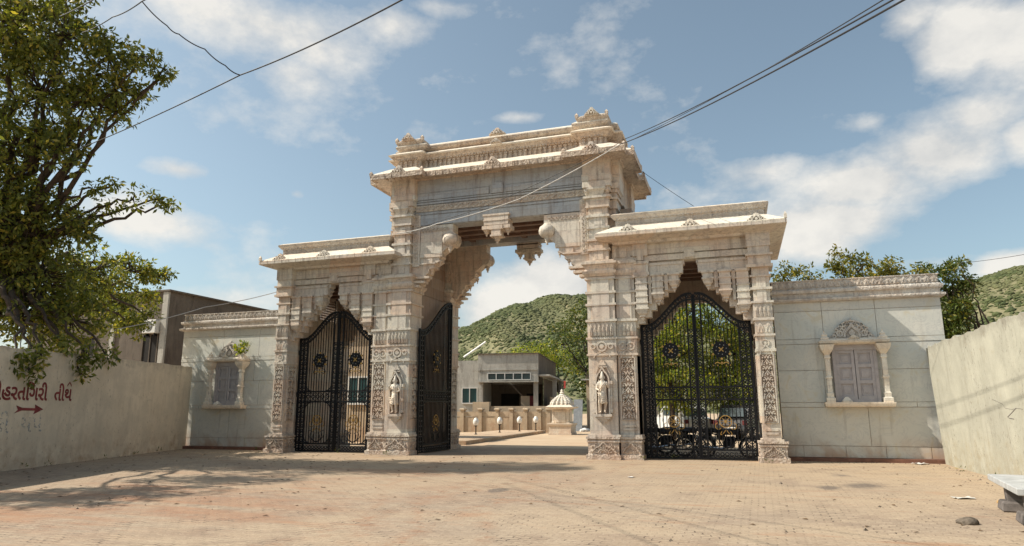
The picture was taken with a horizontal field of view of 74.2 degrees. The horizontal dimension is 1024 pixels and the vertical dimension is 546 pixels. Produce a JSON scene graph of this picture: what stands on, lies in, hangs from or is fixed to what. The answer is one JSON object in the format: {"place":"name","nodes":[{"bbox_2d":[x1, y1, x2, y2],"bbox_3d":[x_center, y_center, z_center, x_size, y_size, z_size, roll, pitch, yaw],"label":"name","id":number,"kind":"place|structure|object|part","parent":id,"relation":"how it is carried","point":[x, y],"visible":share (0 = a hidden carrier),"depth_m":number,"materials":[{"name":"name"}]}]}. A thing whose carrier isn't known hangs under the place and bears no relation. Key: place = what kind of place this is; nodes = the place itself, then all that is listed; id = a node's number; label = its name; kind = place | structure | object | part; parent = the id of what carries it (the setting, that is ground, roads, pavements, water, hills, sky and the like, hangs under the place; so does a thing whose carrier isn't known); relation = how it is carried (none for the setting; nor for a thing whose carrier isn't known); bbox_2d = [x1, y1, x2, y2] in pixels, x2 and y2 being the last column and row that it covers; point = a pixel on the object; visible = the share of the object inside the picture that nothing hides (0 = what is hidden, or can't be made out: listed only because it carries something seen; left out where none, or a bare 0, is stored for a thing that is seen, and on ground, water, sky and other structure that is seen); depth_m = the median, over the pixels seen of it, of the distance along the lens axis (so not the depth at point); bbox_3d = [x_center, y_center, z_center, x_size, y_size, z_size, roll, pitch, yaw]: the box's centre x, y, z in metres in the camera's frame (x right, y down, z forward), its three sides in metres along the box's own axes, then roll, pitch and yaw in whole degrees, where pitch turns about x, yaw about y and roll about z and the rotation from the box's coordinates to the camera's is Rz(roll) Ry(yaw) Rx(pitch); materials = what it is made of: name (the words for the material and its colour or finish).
{"place":"outdoors","nodes":[
{"label":"outdoors","id":0,"kind":"place"},
{"bbox_2d":[60,0,92,16],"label":"cable","id":1,"kind":"object","parent":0,"point":[77,7],"visible":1,"depth_m":12.31,"materials":[{"name":"grey rubber"}]},
{"bbox_2d":[346,331,372,441],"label":"guard house","id":2,"kind":"structure","parent":0,"point":[351,351],"depth_m":31.43,"materials":[{"name":"beige paint"}]},
{"bbox_2d":[347,376,366,404],"bbox_3d":[-7.147,5.451,31.427,1.090,1.300,0.120,-4,-12,18],"label":"window","id":3,"kind":"structure","parent":2,"relation":"in","point":[348,376],"depth_m":31.46,"materials":[{"name":"white glass"}]},
{"bbox_2d":[459,430,542,439],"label":"garden path","id":4,"kind":"structure","parent":0,"point":[464,436],"depth_m":36.36,"materials":[{"name":"beige concrete"}]},
{"bbox_2d":[473,418,478,434],"bbox_3d":[-1.876,7.955,35.209,0.300,0.860,0.292,-4,-12,18],"label":"bollard lamp","id":5,"kind":"object","parent":4,"relation":"on","point":[475,421],"visible":1,"depth_m":35.14,"materials":[{"name":"white glass"}]},
{"bbox_2d":[497,417,501,432],"bbox_3d":[-0.688,8.494,37.922,0.300,0.860,0.292,-4,-12,18],"label":"bollard lamp","id":6,"kind":"object","parent":4,"relation":"on","point":[499,420],"visible":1,"depth_m":37.86,"materials":[{"name":"white glass"}]},
{"bbox_2d":[517,416,521,430],"bbox_3d":[0.440,8.871,39.830,0.300,0.860,0.292,-4,-12,18],"label":"bollard lamp","id":7,"kind":"object","parent":4,"relation":"on","point":[519,420],"visible":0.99,"depth_m":39.78,"materials":[{"name":"white glass"}]},
{"bbox_2d":[533,416,537,430],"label":"bollard lamp","id":8,"kind":"object","parent":4,"relation":"on","point":[535,419],"visible":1,"depth_m":41.09,"materials":[{"name":"white glass"}]},
{"bbox_2d":[457,341,564,416],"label":"concrete house","id":9,"kind":"structure","parent":0,"point":[513,379],"depth_m":48.86,"materials":[{"name":"beige paint"}]},
{"bbox_2d":[462,388,477,403],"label":"window","id":10,"kind":"structure","parent":9,"relation":"in","point":[469,395],"depth_m":48.74,"materials":[{"name":"teal glass"}]},
{"bbox_2d":[487,373,495,379],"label":"window","id":11,"kind":"structure","parent":9,"relation":"in","point":[491,376],"depth_m":48.36,"materials":[{"name":"white glass"}]},
{"bbox_2d":[496,373,504,379],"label":"window","id":12,"kind":"structure","parent":9,"relation":"in","point":[499,376],"depth_m":48.25,"materials":[{"name":"white glass"}]},
{"bbox_2d":[505,373,512,379],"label":"window","id":13,"kind":"structure","parent":9,"relation":"in","point":[508,376],"depth_m":48.16,"materials":[{"name":"white glass"}]},
{"bbox_2d":[513,373,521,379],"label":"window","id":14,"kind":"structure","parent":9,"relation":"in","point":[516,376],"depth_m":48.05,"materials":[{"name":"white glass"}]},
{"bbox_2d":[501,394,540,405],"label":"doorway","id":15,"kind":"structure","parent":9,"relation":"in","point":[506,399],"depth_m":52.66,"materials":[{"name":"black"}]},
{"bbox_2d":[522,373,530,379],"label":"window","id":16,"kind":"structure","parent":9,"relation":"in","point":[525,376],"depth_m":47.95,"materials":[{"name":"white glass"}]},
{"bbox_2d":[0,445,1023,545],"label":"forecourt pavers","id":17,"kind":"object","parent":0,"point":[361,510],"visible":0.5,"depth_m":11.06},
{"bbox_2d":[0,0,181,389],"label":"tree","id":18,"kind":"object","parent":17,"relation":"on","point":[30,236],"visible":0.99,"depth_m":19.84,"materials":[{"name":"green plant"}]},
{"bbox_2d":[81,0,144,32],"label":"cable","id":19,"kind":"object","parent":18,"relation":"attached to","point":[115,16],"visible":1,"depth_m":13.45,"materials":[{"name":"grey rubber"}]},
{"bbox_2d":[118,292,275,328],"bbox_3d":[-10.518,1.209,23.969,0.723,2.181,6.436,-6,-13,27],"label":"cable","id":20,"kind":"object","parent":18,"relation":"attached to","point":[194,310],"visible":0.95,"depth_m":22.84,"materials":[{"name":"black rubber"}]},
{"bbox_2d":[68,0,402,152],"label":"cable","id":21,"kind":"object","parent":18,"relation":"attached to","point":[389,6],"visible":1,"depth_m":10.93,"materials":[{"name":"black rubber"}]},
{"bbox_2d":[142,2,239,74],"bbox_3d":[-5.513,-4.014,11.670,1.692,1.229,0.153,2,-11,-9],"label":"cable","id":22,"kind":"object","parent":21,"relation":"attached to","point":[189,41],"visible":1,"depth_m":11.65,"materials":[{"name":"black rubber"}]},
{"bbox_2d":[0,346,191,471],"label":"boundary wall","id":23,"kind":"structure","parent":17,"relation":"on","point":[58,415],"depth_m":20.18,"materials":[{"name":"beige paint"}]},
{"bbox_2d":[179,310,277,449],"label":"annex wall","id":24,"kind":"structure","parent":17,"relation":"on","point":[230,401],"depth_m":26.14,"materials":[{"name":"stone"}]},
{"bbox_2d":[201,341,250,408],"bbox_3d":[-10.999,3.911,26.111,1.848,2.600,0.530,-4,-12,18],"label":"window","id":25,"kind":"structure","parent":24,"relation":"in","point":[230,368],"depth_m":26.11,"materials":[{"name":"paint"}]},
{"bbox_2d":[233,340,250,355],"bbox_3d":[-10.364,2.875,25.995,0.897,0.693,0.495,-4,-12,18],"label":"sprouting plant","id":26,"kind":"object","parent":24,"relation":"on","point":[240,349],"visible":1,"depth_m":25.93,"materials":[{"name":"green plant"}]},
{"bbox_2d":[12,449,1001,540],"bbox_3d":[-4.515,3.581,10.330,25.350,0.040,25.795,-4,-12,18],"label":"grit","id":27,"kind":"object","parent":17,"relation":"on","point":[865,529],"visible":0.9,"depth_m":15.34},
{"bbox_2d":[22,447,995,473],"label":"weeds","id":28,"kind":"object","parent":17,"relation":"on","point":[390,453],"visible":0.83,"depth_m":19.93,"materials":[{"name":"green plant"}]},
{"bbox_2d":[0,453,1023,531],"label":"leaf litter","id":29,"kind":"object","parent":17,"relation":"on","point":[425,472],"visible":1,"depth_m":13.10,"materials":[{"name":"brown plant"}]},
{"bbox_2d":[259,107,790,463],"bbox_3d":[0.102,0.622,24.157,17.940,11.230,5.395,-4,-12,18],"label":"stone gateway","id":30,"kind":"object","parent":17,"relation":"on","point":[393,292],"visible":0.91,"depth_m":22.70,"materials":[{"name":"stone"}]},
{"bbox_2d":[294,311,339,451],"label":"iron gate","id":31,"kind":"structure","parent":30,"relation":"attached to","point":[319,360],"depth_m":24.29,"materials":[{"name":"metal"}]},
{"bbox_2d":[333,311,372,451],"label":"iron gate","id":32,"kind":"structure","parent":30,"relation":"attached to","point":[355,359],"depth_m":23.83,"materials":[{"name":"metal"}]},
{"bbox_2d":[416,303,452,453],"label":"iron gate","id":33,"kind":"structure","parent":30,"relation":"attached to","point":[436,359],"depth_m":24.13,"materials":[{"name":"metal"}]},
{"bbox_2d":[397,144,619,233],"bbox_3d":[-0.316,-2.674,22.240,7.924,2.080,0.106,-5,-12,21],"label":"cable","id":34,"kind":"object","parent":30,"relation":"attached to","point":[514,200],"visible":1,"depth_m":21.99,"materials":[{"name":"grey rubber"}]},
{"bbox_2d":[402,143,618,229],"bbox_3d":[-0.253,-2.764,22.296,7.726,1.969,0.022,-5,-12,22],"label":"cable","id":35,"kind":"object","parent":30,"relation":"attached to","point":[512,194],"visible":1,"depth_m":22.10,"materials":[{"name":"grey rubber"}]},
{"bbox_2d":[642,171,692,205],"bbox_3d":[5.003,-2.817,22.143,0.016,1.842,2.161,8,-14,-37],"label":"cable","id":36,"kind":"object","parent":30,"relation":"attached to","point":[668,189],"visible":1,"depth_m":22.01,"materials":[{"name":"black rubber"}]},
{"bbox_2d":[640,292,701,458],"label":"iron gate","id":37,"kind":"structure","parent":30,"relation":"attached to","point":[670,351],"depth_m":20.47,"materials":[{"name":"metal"}]},
{"bbox_2d":[692,292,758,459],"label":"iron gate","id":38,"kind":"structure","parent":30,"relation":"attached to","point":[721,348],"depth_m":19.94,"materials":[{"name":"metal"}]},
{"bbox_2d":[626,0,882,142],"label":"cable","id":39,"kind":"object","parent":30,"relation":"attached to","point":[793,53],"visible":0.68,"depth_m":10.04,"materials":[{"name":"black rubber"}]},
{"bbox_2d":[623,0,893,139],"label":"cable","id":40,"kind":"object","parent":30,"relation":"attached to","point":[877,8],"visible":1,"depth_m":10.22,"materials":[{"name":"black rubber"}]},
{"bbox_2d":[620,0,904,144],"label":"cable","id":41,"kind":"object","parent":30,"relation":"attached to","point":[863,22],"visible":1,"depth_m":9.81,"materials":[{"name":"black rubber"}]},
{"bbox_2d":[647,417,692,456],"bbox_3d":[4.776,5.160,21.387,1.938,1.233,0.700,-2,-12,11],"label":"motorcycle","id":42,"kind":"object","parent":17,"relation":"on","point":[669,437],"visible":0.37,"depth_m":21.24,"materials":[{"name":"black metal"}]},
{"bbox_2d":[658,418,714,454],"bbox_3d":[5.691,5.325,22.227,1.938,1.233,0.700,-1,-11,4],"label":"motorcycle","id":43,"kind":"object","parent":17,"relation":"on","point":[683,431],"visible":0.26,"depth_m":22.14,"materials":[{"name":"black metal"}]},
{"bbox_2d":[695,417,756,457],"bbox_3d":[6.552,5.009,20.657,1.938,1.233,0.700,-4,-12,18],"label":"motorcycle","id":44,"kind":"object","parent":17,"relation":"on","point":[728,438],"visible":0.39,"depth_m":20.55,"materials":[{"name":"metal"}]},
{"bbox_2d":[770,273,945,463],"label":"annex wall","id":45,"kind":"structure","parent":17,"relation":"on","point":[854,379],"depth_m":19.41,"materials":[{"name":"stone"}]},
{"bbox_2d":[818,318,896,406],"bbox_3d":[9.812,2.532,19.368,1.848,2.560,0.530,-4,-12,18],"label":"window","id":46,"kind":"structure","parent":45,"relation":"in","point":[852,348],"depth_m":19.38,"materials":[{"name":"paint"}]},
{"bbox_2d":[951,496,975,498],"bbox_3d":[7.521,3.742,11.293,0.301,0.024,0.202,0,-11,1],"label":"paper scrap","id":47,"kind":"object","parent":17,"relation":"on","point":[964,497],"visible":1,"depth_m":11.30,"materials":[{"name":"white paper"}]},
{"bbox_2d":[955,517,979,524],"bbox_3d":[5.964,3.239,8.864,0.204,0.100,0.243,7,-14,-33],"label":"stone","id":48,"kind":"object","parent":17,"relation":"on","point":[969,521],"visible":1,"depth_m":8.81,"materials":[{"name":"beige stone"}]},
{"bbox_2d":[926,312,1023,475],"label":"boundary wall","id":49,"kind":"structure","parent":17,"relation":"on","point":[977,377],"depth_m":14.74,"materials":[{"name":"paint"}]},
{"bbox_2d":[987,474,1023,525],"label":"concrete bench","id":50,"kind":"object","parent":17,"relation":"on","point":[1013,487],"visible":1,"depth_m":9.80,"materials":[{"name":"grey concrete"}]},
{"bbox_2d":[0,0,1023,347],"label":"sky","id":51,"kind":"structure","parent":0,"point":[901,134],"materials":[{"name":"blue"}]},
{"bbox_2d":[348,418,781,451],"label":"yard ground","id":52,"kind":"structure","parent":0,"point":[578,440],"depth_m":30.24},
{"bbox_2d":[27,289,267,365],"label":"old building","id":53,"kind":"structure","parent":52,"relation":"on","point":[165,345],"depth_m":33.00,"materials":[{"name":"concrete"}]},
{"bbox_2d":[80,336,96,355],"bbox_3d":[-21.064,3.908,33.655,0.970,1.510,0.080,-4,-12,18],"label":"window","id":54,"kind":"structure","parent":53,"relation":"in","point":[92,340],"depth_m":33.65,"materials":[{"name":"glass"}]},
{"bbox_2d":[140,333,158,362],"bbox_3d":[-17.361,3.659,32.456,0.970,1.510,0.080,-4,-12,18],"label":"window","id":55,"kind":"structure","parent":53,"relation":"in","point":[149,348],"depth_m":32.45,"materials":[{"name":"glass"}]},
{"bbox_2d":[142,319,160,335],"bbox_3d":[-17.256,2.643,32.504,0.750,0.760,0.460,-4,-12,18],"label":"air conditioner","id":56,"kind":"object","parent":53,"relation":"attached to","point":[155,330],"visible":0.6,"depth_m":32.31,"materials":[{"name":"white paint"}]},
{"bbox_2d":[459,430,545,444],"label":"garden kerb","id":57,"kind":"structure","parent":52,"relation":"on","point":[478,440],"depth_m":32.32,"materials":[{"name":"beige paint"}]},
{"bbox_2d":[457,402,551,432],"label":"garden wall","id":58,"kind":"structure","parent":52,"relation":"on","point":[487,414],"depth_m":43.26,"materials":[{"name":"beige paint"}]},
{"bbox_2d":[500,338,587,391],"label":"tree","id":59,"kind":"object","parent":52,"relation":"on","point":[556,360],"visible":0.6,"depth_m":60.29,"materials":[{"name":"green plant"}]},
{"bbox_2d":[545,380,577,434],"bbox_3d":[2.928,7.824,39.521,1.600,3.100,1.600,-4,-12,18],"label":"shrine","id":60,"kind":"object","parent":52,"relation":"on","point":[561,406],"visible":1,"depth_m":38.91,"materials":[{"name":"stone"}]},
{"bbox_2d":[542,298,588,400],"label":"tree","id":61,"kind":"object","parent":52,"relation":"on","point":[564,341],"visible":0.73,"depth_m":55.43,"materials":[{"name":"green plant"}]},
{"bbox_2d":[573,399,582,430],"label":"leaning board","id":62,"kind":"object","parent":52,"relation":"on","point":[577,414],"visible":0.71,"depth_m":44.70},
{"bbox_2d":[581,379,658,427],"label":"tin shed","id":63,"kind":"structure","parent":52,"relation":"on","point":[588,402],"depth_m":52.37,"materials":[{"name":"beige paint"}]},
{"bbox_2d":[652,303,718,438],"bbox_3d":[7.826,4.369,33.565,4.785,7.535,3.783,-4,-12,18],"label":"tree","id":64,"kind":"object","parent":52,"relation":"on","point":[679,348],"visible":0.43,"depth_m":33.09,"materials":[{"name":"green plant"}]},
{"bbox_2d":[657,405,713,436],"bbox_3d":[8.899,7.789,35.689,1.980,1.640,4.400,2,-11,-10],"label":"parked car","id":65,"kind":"object","parent":52,"relation":"on","point":[679,416],"visible":0.27,"depth_m":34.11,"materials":[{"name":"white paint"}]},
{"bbox_3d":[9.199,7.015,34.166,1.240,0.380,0.225,2,-11,-10],"label":"rear window","id":66,"kind":"part","parent":65,"relation":"part of","materials":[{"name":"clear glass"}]},
{"bbox_2d":[690,303,774,438],"bbox_3d":[11.353,4.008,33.242,5.682,8.102,3.778,-4,-12,18],"label":"tree","id":67,"kind":"object","parent":52,"relation":"on","point":[728,357],"visible":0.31,"depth_m":33.08,"materials":[{"name":"green plant"}]},
{"bbox_2d":[713,405,758,439],"bbox_3d":[11.357,7.211,32.828,1.980,1.640,4.400,-9,-14,37],"label":"parked car","id":68,"kind":"object","parent":52,"relation":"on","point":[734,413],"visible":0.21,"depth_m":31.52,"materials":[{"name":"grey paint"}]},
{"bbox_3d":[10.318,6.506,31.631,1.240,0.380,0.225,-9,-14,37],"label":"rear window","id":69,"kind":"part","parent":68,"relation":"part of","materials":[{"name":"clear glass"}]},
{"bbox_2d":[769,243,928,281],"bbox_3d":[13.396,2.694,26.590,6.084,8.075,2.950,-6,-13,26],"label":"tree","id":70,"kind":"object","parent":52,"relation":"on","point":[838,268],"visible":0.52,"depth_m":26.79,"materials":[{"name":"green plant"}]},
{"bbox_2d":[912,254,988,338],"bbox_3d":[16.828,2.878,25.565,2.256,7.300,2.448,5,-12,-23],"label":"tree","id":71,"kind":"object","parent":52,"relation":"on","point":[958,314],"visible":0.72,"depth_m":25.57,"materials":[{"name":"green plant"}]},
{"bbox_2d":[572,414,780,418],"bbox_3d":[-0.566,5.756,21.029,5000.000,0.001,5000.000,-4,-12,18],"label":"ground","id":72,"kind":"structure","parent":0,"point":[708,415],"depth_m":126.78,"materials":[{"name":"beige"}]},
{"bbox_2d":[458,268,1023,413],"bbox_3d":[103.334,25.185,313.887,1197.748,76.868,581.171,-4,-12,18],"label":"hill","id":73,"kind":"structure","parent":0,"point":[996,309],"depth_m":287.87,"materials":[{"name":"green plant"}]},
{"bbox_2d":[458,265,1023,411],"bbox_3d":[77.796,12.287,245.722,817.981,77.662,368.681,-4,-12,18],"label":"scrub bushes","id":74,"kind":"object","parent":73,"relation":"on","point":[559,300],"visible":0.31,"depth_m":305.24,"materials":[{"name":"green plant"}]}
]}

